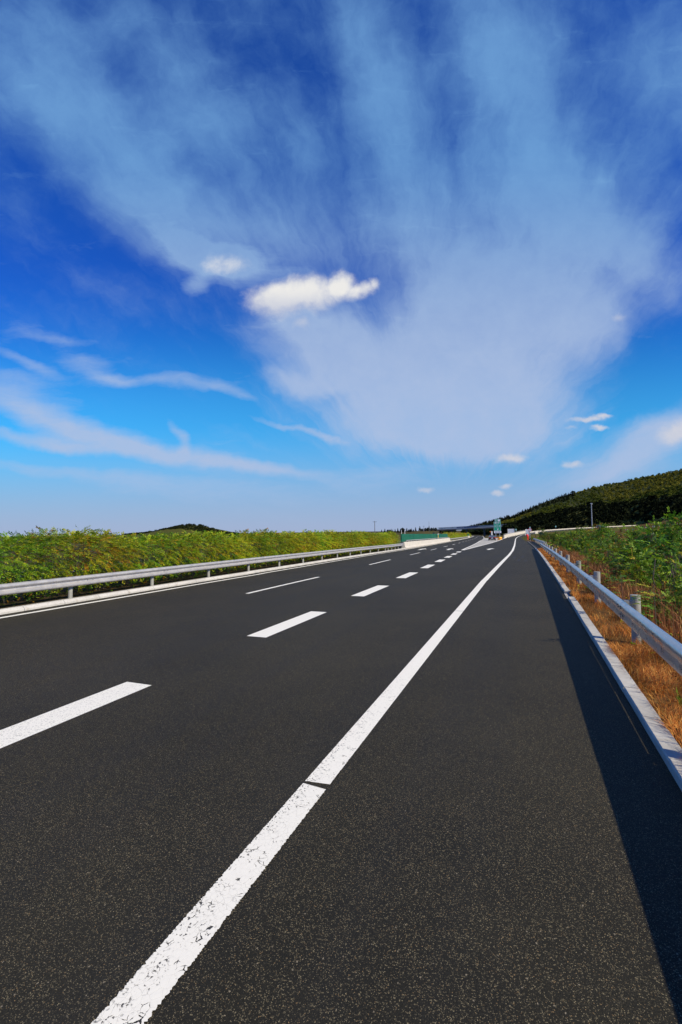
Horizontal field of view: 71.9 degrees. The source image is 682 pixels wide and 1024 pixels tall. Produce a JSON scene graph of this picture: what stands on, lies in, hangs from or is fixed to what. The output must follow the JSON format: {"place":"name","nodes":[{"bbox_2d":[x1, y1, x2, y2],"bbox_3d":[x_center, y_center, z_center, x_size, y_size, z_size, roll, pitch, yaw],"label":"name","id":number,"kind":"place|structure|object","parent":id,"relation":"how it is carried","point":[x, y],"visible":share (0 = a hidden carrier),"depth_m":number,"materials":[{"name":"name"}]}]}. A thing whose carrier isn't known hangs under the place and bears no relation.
{"place":"outdoors","nodes":[
{"label":"outdoors","id":0,"kind":"place"},
{"bbox_2d":[113,525,244,536],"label":"hill","id":1,"kind":"structure","parent":0,"point":[173,531],"depth_m":1153.78,"materials":[{"name":"green plant"}]},
{"bbox_2d":[122,523,238,534],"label":"hilltop forest","id":2,"kind":"object","parent":1,"relation":"on","point":[201,527],"visible":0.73,"depth_m":1188.26,"materials":[{"name":"green plant"}]},
{"bbox_2d":[1,539,430,582],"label":"road","id":3,"kind":"structure","parent":0,"point":[160,560],"depth_m":34.72,"materials":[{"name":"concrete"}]},
{"bbox_2d":[0,536,471,608],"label":"median strip","id":4,"kind":"object","parent":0,"point":[21,601],"visible":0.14,"depth_m":17.73,"materials":[{"name":"soil"}]},
{"bbox_2d":[0,542,17,583],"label":"hedge shrub","id":5,"kind":"object","parent":4,"relation":"on","point":[6,568],"visible":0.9,"depth_m":12.94,"materials":[{"name":"green plant"}]},
{"bbox_2d":[0,531,53,602],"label":"hedge shrub","id":6,"kind":"object","parent":4,"relation":"on","point":[6,539],"visible":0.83,"depth_m":13.96,"materials":[{"name":"green plant"}]},
{"bbox_2d":[0,526,81,598],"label":"hedge shrub","id":7,"kind":"object","parent":4,"relation":"on","point":[42,540],"visible":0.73,"depth_m":14.95,"materials":[{"name":"green plant"}]},
{"bbox_2d":[28,525,122,591],"bbox_3d":[-9.082,1.674,16.211,2.782,2.507,2.374,-1,-2,10],"label":"hedge shrub","id":8,"kind":"object","parent":4,"relation":"on","point":[78,538],"visible":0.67,"depth_m":16.00,"materials":[{"name":"green plant"}]},
{"bbox_2d":[68,528,143,589],"bbox_3d":[-8.727,1.751,17.320,2.757,2.333,2.307,-1,-2,14],"label":"hedge shrub","id":9,"kind":"object","parent":4,"relation":"on","point":[107,534],"visible":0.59,"depth_m":17.22,"materials":[{"name":"green plant"}]},
{"bbox_2d":[97,534,165,585],"bbox_3d":[-8.169,1.872,18.478,2.884,2.151,2.176,-2,-3,32],"label":"hedge shrub","id":10,"kind":"object","parent":4,"relation":"on","point":[137,539],"visible":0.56,"depth_m":18.31,"materials":[{"name":"green plant"}]},
{"bbox_2d":[0,550,284,582],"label":"guardrail","id":11,"kind":"object","parent":4,"relation":"on","point":[98,568],"visible":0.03,"depth_m":18.24,"materials":[{"name":"metal"}]},
{"bbox_2d":[119,530,185,581],"bbox_3d":[-7.889,1.894,19.605,2.782,2.288,2.332,-1,-2,12],"label":"hedge shrub","id":12,"kind":"object","parent":4,"relation":"on","point":[159,537],"visible":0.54,"depth_m":19.40,"materials":[{"name":"green plant"}]},
{"bbox_2d":[144,532,206,579],"bbox_3d":[-7.356,1.946,20.645,2.757,2.174,2.221,-1,-2,17],"label":"hedge shrub","id":13,"kind":"object","parent":4,"relation":"on","point":[175,536],"visible":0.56,"depth_m":20.57,"materials":[{"name":"green plant"}]},
{"bbox_2d":[168,530,219,576],"bbox_3d":[-7.005,1.958,21.815,2.782,2.339,2.047,-2,-3,23],"label":"hedge shrub","id":14,"kind":"object","parent":4,"relation":"on","point":[191,535],"visible":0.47,"depth_m":21.70,"materials":[{"name":"green plant"}]},
{"bbox_2d":[0,547,396,604],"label":"ground cover","id":15,"kind":"object","parent":4,"relation":"on","point":[148,578],"visible":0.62,"depth_m":19.14,"materials":[{"name":"green plant"}]},
{"bbox_2d":[0,543,402,598],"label":"guardrail","id":16,"kind":"object","parent":4,"relation":"on","point":[70,583],"visible":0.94,"depth_m":17.28,"materials":[{"name":"metal"}]},
{"bbox_2d":[183,531,234,574],"bbox_3d":[-6.563,1.993,22.913,2.757,2.271,2.201,-1,-2,11],"label":"hedge shrub","id":17,"kind":"object","parent":4,"relation":"on","point":[216,541],"visible":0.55,"depth_m":22.82,"materials":[{"name":"green plant"}]},
{"bbox_2d":[199,530,248,571],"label":"hedge shrub","id":18,"kind":"object","parent":4,"relation":"on","point":[221,533],"visible":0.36,"depth_m":23.92,"materials":[{"name":"green plant"}]},
{"bbox_2d":[213,533,256,569],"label":"hedge shrub","id":19,"kind":"object","parent":4,"relation":"on","point":[237,544],"visible":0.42,"depth_m":24.95,"materials":[{"name":"green plant"}]},
{"bbox_2d":[0,536,472,614],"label":"kerb","id":20,"kind":"structure","parent":4,"relation":"on","point":[58,602],"depth_m":16.75,"materials":[{"name":"concrete"}]},
{"bbox_2d":[228,529,269,568],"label":"hedge shrub","id":21,"kind":"object","parent":4,"relation":"on","point":[250,535],"visible":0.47,"depth_m":26.20,"materials":[{"name":"green plant"}]},
{"bbox_2d":[234,530,277,566],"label":"hedge shrub","id":22,"kind":"object","parent":4,"relation":"on","point":[267,539],"visible":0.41,"depth_m":27.26,"materials":[{"name":"green plant"}]},
{"bbox_2d":[248,528,286,565],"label":"hedge shrub","id":23,"kind":"object","parent":4,"relation":"on","point":[271,533],"visible":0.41,"depth_m":28.38,"materials":[{"name":"green plant"}]},
{"bbox_2d":[257,530,293,564],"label":"hedge shrub","id":24,"kind":"object","parent":4,"relation":"on","point":[285,540],"visible":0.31,"depth_m":29.40,"materials":[{"name":"green plant"}]},
{"bbox_2d":[272,531,305,563],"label":"hedge shrub","id":25,"kind":"object","parent":4,"relation":"on","point":[294,541],"visible":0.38,"depth_m":30.61,"materials":[{"name":"green plant"}]},
{"bbox_2d":[277,530,310,560],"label":"hedge shrub","id":26,"kind":"object","parent":4,"relation":"on","point":[293,534],"visible":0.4,"depth_m":31.75,"materials":[{"name":"green plant"}]},
{"bbox_2d":[279,533,316,561],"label":"hedge shrub","id":27,"kind":"object","parent":4,"relation":"on","point":[311,547],"visible":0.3,"depth_m":33.06,"materials":[{"name":"green plant"}]},
{"bbox_2d":[290,529,323,559],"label":"hedge shrub","id":28,"kind":"object","parent":4,"relation":"on","point":[311,536],"visible":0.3,"depth_m":34.11,"materials":[{"name":"green plant"}]},
{"bbox_2d":[299,531,327,559],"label":"hedge shrub","id":29,"kind":"object","parent":4,"relation":"on","point":[320,537],"visible":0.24,"depth_m":35.28,"materials":[{"name":"green plant"}]},
{"bbox_2d":[304,530,334,558],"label":"hedge shrub","id":30,"kind":"object","parent":4,"relation":"on","point":[323,535],"visible":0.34,"depth_m":36.30,"materials":[{"name":"green plant"}]},
{"bbox_2d":[311,531,338,557],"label":"hedge shrub","id":31,"kind":"object","parent":4,"relation":"on","point":[328,542],"visible":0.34,"depth_m":37.55,"materials":[{"name":"green plant"}]},
{"bbox_2d":[318,529,341,556],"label":"hedge shrub","id":32,"kind":"object","parent":4,"relation":"on","point":[330,532],"visible":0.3,"depth_m":38.77,"materials":[{"name":"green plant"}]},
{"bbox_2d":[323,534,348,556],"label":"hedge shrub","id":33,"kind":"object","parent":4,"relation":"on","point":[344,541],"visible":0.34,"depth_m":39.82,"materials":[{"name":"green plant"}]},
{"bbox_2d":[327,531,349,554],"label":"hedge shrub","id":34,"kind":"object","parent":4,"relation":"on","point":[343,539],"visible":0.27,"depth_m":40.93,"materials":[{"name":"green plant"}]},
{"bbox_2d":[333,531,354,554],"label":"hedge shrub","id":35,"kind":"object","parent":4,"relation":"on","point":[346,539],"visible":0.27,"depth_m":42.22,"materials":[{"name":"green plant"}]},
{"bbox_2d":[336,533,357,553],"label":"hedge shrub","id":36,"kind":"object","parent":4,"relation":"on","point":[352,536],"visible":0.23,"depth_m":43.10,"materials":[{"name":"green plant"}]},
{"bbox_2d":[342,531,360,552],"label":"hedge shrub","id":37,"kind":"object","parent":4,"relation":"on","point":[356,537],"visible":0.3,"depth_m":44.39,"materials":[{"name":"green plant"}]},
{"bbox_2d":[346,530,365,553],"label":"hedge shrub","id":38,"kind":"object","parent":4,"relation":"on","point":[361,545],"visible":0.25,"depth_m":45.40,"materials":[{"name":"green plant"}]},
{"bbox_2d":[353,531,369,553],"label":"hedge shrub","id":39,"kind":"object","parent":4,"relation":"on","point":[362,540],"visible":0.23,"depth_m":46.70,"materials":[{"name":"green plant"}]},
{"bbox_2d":[352,530,371,552],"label":"hedge shrub","id":40,"kind":"object","parent":4,"relation":"on","point":[365,534],"visible":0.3,"depth_m":47.87,"materials":[{"name":"green plant"}]},
{"bbox_2d":[351,531,375,551],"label":"hedge shrub","id":41,"kind":"object","parent":4,"relation":"on","point":[367,539],"visible":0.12,"depth_m":48.94,"materials":[{"name":"green plant"}]},
{"bbox_2d":[362,533,377,551],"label":"hedge shrub","id":42,"kind":"object","parent":4,"relation":"on","point":[371,540],"visible":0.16,"depth_m":50.00,"materials":[{"name":"green plant"}]},
{"bbox_2d":[367,532,381,551],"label":"hedge shrub","id":43,"kind":"object","parent":4,"relation":"on","point":[375,538],"visible":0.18,"depth_m":51.08,"materials":[{"name":"green plant"}]},
{"bbox_2d":[374,533,387,544],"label":"hedge shrub","id":44,"kind":"object","parent":4,"relation":"on","point":[381,539],"visible":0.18,"depth_m":54.68,"materials":[{"name":"green plant"}]},
{"bbox_2d":[373,532,390,547],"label":"hedge shrub","id":45,"kind":"object","parent":4,"relation":"on","point":[387,539],"visible":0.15,"depth_m":56.92,"materials":[{"name":"green plant"}]},
{"bbox_2d":[387,531,398,543],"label":"hedge shrub","id":46,"kind":"object","parent":4,"relation":"on","point":[394,537],"visible":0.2,"depth_m":61.58,"materials":[{"name":"green plant"}]},
{"bbox_2d":[402,537,450,548],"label":"concrete barrier","id":47,"kind":"object","parent":4,"relation":"on","point":[413,544],"visible":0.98,"depth_m":79.30,"materials":[{"name":"concrete"}]},
{"bbox_2d":[401,534,447,541],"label":"glare screen","id":48,"kind":"object","parent":47,"relation":"on","point":[405,537],"visible":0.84,"depth_m":77.28,"materials":[{"name":"green metal"}]},
{"bbox_2d":[0,530,505,569],"bbox_3d":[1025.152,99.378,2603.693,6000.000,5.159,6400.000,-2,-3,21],"label":"ground","id":49,"kind":"structure","parent":0,"point":[375,532],"depth_m":101.78,"materials":[{"name":"green plant"}]},
{"bbox_2d":[423,524,505,536],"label":"overpass","id":50,"kind":"object","parent":49,"relation":"on","point":[467,528],"visible":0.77,"depth_m":456.25,"materials":[{"name":"concrete"}]},
{"bbox_2d":[439,524,518,534],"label":"thicket","id":51,"kind":"object","parent":49,"relation":"on","point":[504,528],"visible":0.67,"depth_m":535.25,"materials":[{"name":"green plant"}]},
{"bbox_2d":[0,550,681,1023],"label":"road","id":52,"kind":"structure","parent":0,"point":[418,786],"depth_m":3.47,"materials":[{"name":"grey asphalt"}]},
{"bbox_2d":[535,548,681,790],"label":"kerb","id":53,"kind":"structure","parent":52,"relation":"on","point":[662,738],"depth_m":5.42,"materials":[{"name":"concrete"}]},
{"bbox_2d":[0,0,681,536],"label":"sky","id":54,"kind":"structure","parent":0,"point":[279,265],"materials":[{"name":"blue"}]},
{"bbox_2d":[396,531,433,537],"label":"embankment","id":55,"kind":"structure","parent":0,"point":[421,532],"depth_m":413.20,"materials":[{"name":"green plant"}]},
{"bbox_2d":[402,535,483,549],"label":"road","id":56,"kind":"structure","parent":0,"point":[463,544],"depth_m":80.51,"materials":[{"name":"grey asphalt"}]},
{"bbox_2d":[467,538,502,548],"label":"gore pavement","id":57,"kind":"structure","parent":0,"point":[483,541],"depth_m":104.99,"materials":[{"name":"white paint"}]},
{"bbox_2d":[494,519,500,536],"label":"exit sign","id":58,"kind":"object","parent":57,"relation":"on","point":[497,525],"visible":0.99,"depth_m":142.43,"materials":[{"name":"green metal"}]},
{"bbox_2d":[488,535,495,539],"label":"parked car","id":59,"kind":"object","parent":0,"point":[491,537],"visible":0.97,"depth_m":129.73,"materials":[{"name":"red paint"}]},
{"bbox_2d":[529,541,542,547],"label":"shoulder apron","id":60,"kind":"object","parent":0,"point":[536,545],"visible":0.76,"depth_m":78.31,"materials":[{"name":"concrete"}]},
{"bbox_2d":[465,526,630,549],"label":"exit ramp","id":61,"kind":"structure","parent":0,"point":[516,542],"depth_m":82.34,"materials":[{"name":"grey asphalt"}]},
{"bbox_2d":[503,530,524,538],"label":"parapet","id":62,"kind":"structure","parent":61,"relation":"on","point":[513,534],"depth_m":172.77,"materials":[{"name":"concrete"}]},
{"bbox_2d":[530,525,634,532],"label":"parapet","id":63,"kind":"structure","parent":61,"relation":"on","point":[578,528],"depth_m":267.40,"materials":[{"name":"concrete"}]},
{"bbox_2d":[522,526,634,540],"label":"embankment","id":64,"kind":"structure","parent":0,"point":[564,531],"depth_m":219.97,"materials":[{"name":"green plant"}]},
{"bbox_2d":[481,472,681,531],"bbox_3d":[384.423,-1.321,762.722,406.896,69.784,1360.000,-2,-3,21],"label":"hill","id":65,"kind":"structure","parent":0,"point":[613,524],"depth_m":531.61,"materials":[{"name":"green plant"}]},
{"bbox_2d":[470,468,681,530],"bbox_3d":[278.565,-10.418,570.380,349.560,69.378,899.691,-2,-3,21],"label":"hillside forest","id":66,"kind":"object","parent":65,"relation":"on","point":[609,510],"visible":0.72,"depth_m":473.18,"materials":[{"name":"green plant"}]},
{"bbox_2d":[529,536,681,765],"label":"verge","id":67,"kind":"structure","parent":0,"point":[597,611],"depth_m":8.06,"materials":[{"name":"brown plant"}]},
{"bbox_2d":[533,538,546,543],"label":"guardrail","id":68,"kind":"object","parent":67,"relation":"on","point":[538,541],"visible":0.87,"depth_m":85.46,"materials":[{"name":"metal"}]},
{"bbox_2d":[539,529,547,539],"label":"wild shrub","id":69,"kind":"object","parent":67,"relation":"on","point":[540,535],"visible":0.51,"depth_m":134.86,"materials":[{"name":"green plant"}]},
{"bbox_2d":[542,530,553,539],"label":"wild shrub","id":70,"kind":"object","parent":67,"relation":"on","point":[549,536],"visible":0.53,"depth_m":108.66,"materials":[{"name":"green plant"}]},
{"bbox_2d":[553,534,568,544],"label":"wild shrub","id":71,"kind":"object","parent":67,"relation":"on","point":[559,537],"visible":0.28,"depth_m":81.34,"materials":[{"name":"green plant"}]},
{"bbox_2d":[555,533,578,545],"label":"wild shrub","id":72,"kind":"object","parent":67,"relation":"on","point":[563,541],"visible":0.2,"depth_m":64.17,"materials":[{"name":"green plant"}]},
{"bbox_2d":[560,535,595,549],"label":"wild shrub","id":73,"kind":"object","parent":67,"relation":"on","point":[573,541],"visible":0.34,"depth_m":46.56,"materials":[{"name":"green plant"}]},
{"bbox_2d":[569,534,596,553],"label":"wild shrub","id":74,"kind":"object","parent":67,"relation":"on","point":[582,542],"visible":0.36,"depth_m":38.12,"materials":[{"name":"green plant"}]},
{"bbox_2d":[576,528,590,536],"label":"wild shrub","id":75,"kind":"object","parent":67,"relation":"on","point":[581,529],"visible":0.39,"depth_m":94.24,"materials":[{"name":"green plant"}]},
{"bbox_2d":[568,542,602,555],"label":"wild shrub","id":76,"kind":"object","parent":67,"relation":"on","point":[574,549],"visible":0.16,"depth_m":32.23,"materials":[{"name":"green plant"}]},
{"bbox_2d":[571,526,600,537],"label":"wild shrub","id":77,"kind":"object","parent":67,"relation":"on","point":[586,532],"visible":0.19,"depth_m":76.20,"materials":[{"name":"green plant"}]},
{"bbox_2d":[577,557,595,574],"bbox_3d":[8.409,2.134,16.179,0.622,1.151,0.706,-2,-3,21],"label":"sapling","id":78,"kind":"object","parent":67,"relation":"on","point":[587,558],"visible":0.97,"depth_m":16.20,"materials":[{"name":"green plant"}]},
{"bbox_2d":[583,533,599,544],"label":"wild shrub","id":79,"kind":"object","parent":67,"relation":"on","point":[596,537],"visible":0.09,"depth_m":49.13,"materials":[{"name":"green plant"}]},
{"bbox_2d":[587,519,605,532],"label":"wild shrub","id":80,"kind":"object","parent":67,"relation":"on","point":[595,526],"visible":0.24,"depth_m":98.75,"materials":[{"name":"green plant"}]},
{"bbox_2d":[592,533,604,542],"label":"wild shrub","id":81,"kind":"object","parent":67,"relation":"on","point":[598,534],"visible":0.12,"depth_m":61.05,"materials":[{"name":"green plant"}]},
{"bbox_2d":[578,544,621,560],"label":"wild shrub","id":82,"kind":"object","parent":67,"relation":"on","point":[603,551],"visible":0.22,"depth_m":26.48,"materials":[{"name":"green plant"}]},
{"bbox_2d":[580,546,625,570],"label":"wild shrub","id":83,"kind":"object","parent":67,"relation":"on","point":[599,558],"visible":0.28,"depth_m":21.83,"materials":[{"name":"green plant"}]},
{"bbox_2d":[593,524,612,538],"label":"wild shrub","id":84,"kind":"object","parent":67,"relation":"on","point":[603,529],"visible":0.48,"depth_m":73.55,"materials":[{"name":"green plant"}]},
{"bbox_2d":[591,540,620,555],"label":"wild shrub","id":85,"kind":"object","parent":67,"relation":"on","point":[602,542],"visible":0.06,"depth_m":28.27,"materials":[{"name":"green plant"}]},
{"bbox_2d":[538,532,681,704],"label":"undergrowth","id":86,"kind":"object","parent":67,"relation":"on","point":[561,547],"visible":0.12,"depth_m":43.95,"materials":[{"name":"green plant"}]},
{"bbox_2d":[540,543,681,675],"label":"guardrail","id":87,"kind":"object","parent":67,"relation":"on","point":[666,647],"visible":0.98,"depth_m":7.77,"materials":[{"name":"silver metal"}]},
{"bbox_2d":[602,530,621,551],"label":"wild shrub","id":88,"kind":"object","parent":67,"relation":"on","point":[613,538],"visible":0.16,"depth_m":42.40,"materials":[{"name":"green plant"}]},
{"bbox_2d":[549,546,681,643],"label":"dry weeds","id":89,"kind":"object","parent":67,"relation":"on","point":[677,628],"visible":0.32,"depth_m":11.64,"materials":[{"name":"green plant"}]},
{"bbox_2d":[608,528,631,543],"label":"wild shrub","id":90,"kind":"object","parent":67,"relation":"on","point":[622,533],"visible":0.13,"depth_m":56.55,"materials":[{"name":"green plant"}]},
{"bbox_2d":[606,570,638,599],"bbox_3d":[6.266,1.881,10.586,0.754,1.216,0.696,-2,-3,21],"label":"sapling","id":91,"kind":"object","parent":67,"relation":"on","point":[622,574],"visible":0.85,"depth_m":10.52,"materials":[{"name":"green plant"}]},
{"bbox_2d":[600,559,657,595],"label":"wild shrub","id":92,"kind":"object","parent":67,"relation":"on","point":[621,571],"visible":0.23,"depth_m":14.94,"materials":[{"name":"green plant"}]},
{"bbox_2d":[609,541,655,585],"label":"wild shrub","id":93,"kind":"object","parent":67,"relation":"on","point":[636,550],"visible":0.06,"depth_m":17.28,"materials":[{"name":"green plant"}]},
{"bbox_2d":[605,527,664,571],"bbox_3d":[12.209,2.101,18.992,2.406,3.028,2.997,-1,-2,9],"label":"wild shrub","id":94,"kind":"object","parent":67,"relation":"on","point":[634,535],"visible":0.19,"depth_m":18.94,"materials":[{"name":"green plant"}]},
{"bbox_2d":[624,524,647,542],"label":"wild shrub","id":95,"kind":"object","parent":67,"relation":"on","point":[634,529],"visible":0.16,"depth_m":53.29,"materials":[{"name":"green plant"}]},
{"bbox_2d":[603,543,681,593],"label":"wild shrub","id":96,"kind":"object","parent":67,"relation":"on","point":[659,560],"visible":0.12,"depth_m":15.05,"materials":[{"name":"green plant"}]},
{"bbox_2d":[608,523,676,548],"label":"wild shrub","id":97,"kind":"object","parent":67,"relation":"on","point":[625,539],"visible":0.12,"depth_m":28.48,"materials":[{"name":"green plant"}]},
{"bbox_2d":[606,542,681,572],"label":"wild shrub","id":98,"kind":"object","parent":67,"relation":"on","point":[635,556],"visible":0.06,"depth_m":18.31,"materials":[{"name":"green plant"}]},
{"bbox_2d":[628,575,661,624],"bbox_3d":[5.031,1.701,7.740,0.515,1.376,0.600,-2,-3,21],"label":"sapling","id":99,"kind":"object","parent":67,"relation":"on","point":[651,606],"visible":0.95,"depth_m":7.74,"materials":[{"name":"green plant"}]},
{"bbox_2d":[611,546,681,600],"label":"wild shrub","id":100,"kind":"object","parent":67,"relation":"on","point":[672,579],"visible":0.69,"depth_m":13.32,"materials":[{"name":"green plant"}]},
{"bbox_2d":[621,532,678,558],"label":"wild shrub","id":101,"kind":"object","parent":67,"relation":"on","point":[650,542],"visible":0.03,"depth_m":21.56,"materials":[{"name":"green plant"}]},
{"bbox_2d":[635,515,677,551],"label":"wild shrub","id":102,"kind":"object","parent":67,"relation":"on","point":[659,523],"visible":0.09,"depth_m":28.83,"materials":[{"name":"green plant"}]},
{"bbox_2d":[632,532,681,586],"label":"wild shrub","id":103,"kind":"object","parent":67,"relation":"on","point":[660,548],"visible":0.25,"depth_m":15.95,"materials":[{"name":"green plant"}]},
{"bbox_2d":[637,506,681,557],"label":"wild shrub","id":104,"kind":"object","parent":67,"relation":"on","point":[677,528],"visible":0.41,"depth_m":21.79,"materials":[{"name":"green plant"}]},
{"bbox_2d":[641,576,681,625],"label":"wild shrub","id":105,"kind":"object","parent":67,"relation":"on","point":[679,590],"visible":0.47,"depth_m":9.86,"materials":[{"name":"green plant"}]},
{"bbox_2d":[532,518,681,540],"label":"meadow","id":106,"kind":"structure","parent":0,"point":[644,524],"depth_m":260.75,"materials":[{"name":"green plant"}]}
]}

